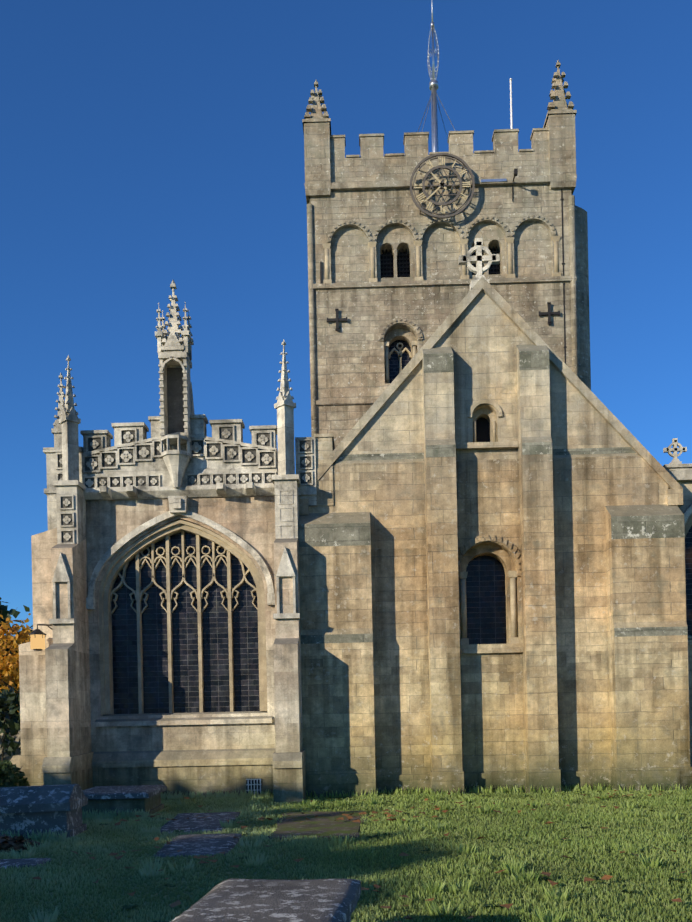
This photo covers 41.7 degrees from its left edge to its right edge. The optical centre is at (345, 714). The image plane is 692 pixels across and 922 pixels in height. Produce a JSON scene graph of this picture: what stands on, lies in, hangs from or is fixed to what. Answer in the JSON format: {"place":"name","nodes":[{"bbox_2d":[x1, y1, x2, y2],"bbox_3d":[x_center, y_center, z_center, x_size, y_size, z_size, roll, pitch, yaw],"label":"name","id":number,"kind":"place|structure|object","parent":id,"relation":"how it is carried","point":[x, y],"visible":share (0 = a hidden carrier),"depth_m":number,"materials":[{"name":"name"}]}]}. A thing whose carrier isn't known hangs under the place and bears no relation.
{"place":"outdoors","nodes":[
{"label":"outdoors","id":0,"kind":"place"},
{"bbox_2d":[0,681,19,727],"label":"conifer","id":1,"kind":"object","parent":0,"point":[15,718],"visible":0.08,"depth_m":68.76,"materials":[{"name":"green plant"}]},
{"bbox_2d":[0,760,691,921],"bbox_3d":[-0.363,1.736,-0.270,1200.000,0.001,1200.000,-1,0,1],"label":"lawn","id":2,"kind":"structure","parent":0,"point":[245,876],"depth_m":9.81,"materials":[{"name":"green plant"}]},
{"bbox_2d":[0,686,20,761],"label":"boundary hedge","id":3,"kind":"object","parent":2,"relation":"on","point":[10,698],"visible":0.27,"depth_m":36.52,"materials":[{"name":"green plant"}]},
{"bbox_2d":[0,730,20,759],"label":"churchyard boundary wall","id":4,"kind":"structure","parent":2,"relation":"on","point":[17,737],"depth_m":41.03,"materials":[{"name":"stone"}]},
{"bbox_2d":[0,760,29,786],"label":"shrub","id":5,"kind":"object","parent":2,"relation":"on","point":[11,775],"visible":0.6,"depth_m":18.23,"materials":[{"name":"green plant"}]},
{"bbox_2d":[0,613,32,711],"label":"autumn tree","id":6,"kind":"object","parent":2,"relation":"on","point":[9,664],"visible":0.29,"depth_m":41.09,"materials":[{"name":"orange plant"}]},
{"bbox_2d":[0,597,32,693],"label":"green tree","id":7,"kind":"object","parent":2,"relation":"on","point":[4,613],"visible":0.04,"depth_m":62.34,"materials":[{"name":"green plant"}]},
{"bbox_2d":[0,834,41,852],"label":"dead leaf pile","id":8,"kind":"object","parent":2,"relation":"on","point":[8,843],"visible":0.73,"depth_m":12.09,"materials":[{"name":"brown plant"}]},
{"bbox_2d":[0,858,51,868],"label":"ledger stone","id":9,"kind":"object","parent":2,"relation":"on","point":[28,862],"visible":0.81,"depth_m":10.90,"materials":[{"name":"grey stone"}]},
{"bbox_2d":[0,784,87,838],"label":"coped tomb","id":10,"kind":"object","parent":2,"relation":"on","point":[43,808],"visible":0.75,"depth_m":13.32,"materials":[{"name":"grey stone"}]},
{"bbox_2d":[82,785,166,814],"bbox_3d":[-4.176,1.629,16.709,1.497,0.533,1.732,-1,0,1],"label":"chest tomb by chapel","id":11,"kind":"object","parent":2,"relation":"on","point":[145,798],"visible":0.73,"depth_m":15.97,"materials":[{"name":"stone"}]},
{"bbox_2d":[10,280,305,802],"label":"chapel","id":12,"kind":"structure","parent":2,"relation":"on","point":[165,582],"depth_m":19.46,"materials":[{"name":"stone"}]},
{"bbox_2d":[28,624,51,650],"bbox_3d":[-6.357,-1.674,19.334,0.772,0.630,0.320,-1,0,-29],"label":"lantern","id":13,"kind":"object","parent":12,"relation":"attached to","point":[37,639],"depth_m":19.14,"materials":[{"name":"glass"}]},
{"bbox_2d":[152,833,241,856],"bbox_3d":[-1.964,1.769,12.227,0.978,0.108,1.871,-1,0,-2],"label":"ledger stone","id":14,"kind":"object","parent":2,"relation":"on","point":[198,844],"visible":0.75,"depth_m":12.05,"materials":[{"name":"grey stone"}]},
{"bbox_2d":[160,812,239,833],"bbox_3d":[-2.383,1.773,14.799,1.098,0.117,2.497,-1,0,-1],"label":"ledger stone","id":15,"kind":"object","parent":2,"relation":"on","point":[193,823],"visible":0.77,"depth_m":14.65,"materials":[{"name":"grey stone"}]},
{"bbox_2d":[171,878,360,921],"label":"chest tomb","id":16,"kind":"object","parent":2,"relation":"on","point":[265,900],"visible":1,"depth_m":5.60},
{"bbox_2d":[268,811,367,839],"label":"grave slab","id":17,"kind":"structure","parent":2,"relation":"on","point":[322,824],"depth_m":14.00,"materials":[{"name":"stone"}]},
{"bbox_2d":[18,791,684,921],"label":"lawn weeds","id":18,"kind":"object","parent":2,"relation":"on","point":[485,905],"visible":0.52,"depth_m":9.09,"materials":[{"name":"green plant"}]},
{"bbox_2d":[33,790,688,921],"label":"fallen leaves","id":19,"kind":"object","parent":2,"relation":"on","point":[508,906],"visible":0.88,"depth_m":11.18,"materials":[{"name":"brown plant"}]},
{"bbox_2d":[295,238,691,797],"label":"chancel east end","id":20,"kind":"object","parent":2,"relation":"on","point":[491,530],"visible":0.98,"depth_m":19.31,"materials":[{"name":"stone"}]},
{"bbox_2d":[663,438,691,766],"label":"chapel","id":21,"kind":"structure","parent":2,"relation":"on","point":[679,472],"depth_m":19.97,"materials":[{"name":"stone"}]},
{"bbox_2d":[0,0,691,635],"label":"sky","id":22,"kind":"structure","parent":0,"point":[146,145],"materials":[{"name":"blue"}]},
{"bbox_2d":[302,60,590,447],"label":"crossing tower","id":23,"kind":"structure","parent":0,"point":[389,279],"depth_m":28.39,"materials":[{"name":"stone"}]},
{"bbox_2d":[417,0,455,151],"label":"weather vane","id":24,"kind":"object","parent":23,"relation":"on","point":[433,88],"depth_m":31.88,"materials":[{"name":"metal"}]},
{"bbox_2d":[410,153,474,218],"bbox_3d":[2.975,-16.337,28.181,2.005,2.005,0.360,-1,0,1],"label":"clock face","id":25,"kind":"object","parent":23,"relation":"attached to","point":[442,185],"visible":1,"depth_m":28.04,"materials":[{"name":"metal"}]},
{"bbox_2d":[481,168,517,201],"bbox_3d":[4.707,-16.294,27.976,1.050,0.640,0.700,-1,0,1],"label":"floodlight bracket","id":26,"kind":"object","parent":23,"relation":"attached to","point":[500,180],"visible":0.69,"depth_m":28.17,"materials":[{"name":"metal"}]},
{"bbox_2d":[509,78,512,128],"bbox_3d":[5.466,-18.970,29.910,0.200,3.960,0.200,-1,0,1],"label":"flagpole","id":27,"kind":"object","parent":23,"relation":"on","point":[511,114],"visible":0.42,"depth_m":29.89,"materials":[{"name":"white metal"}]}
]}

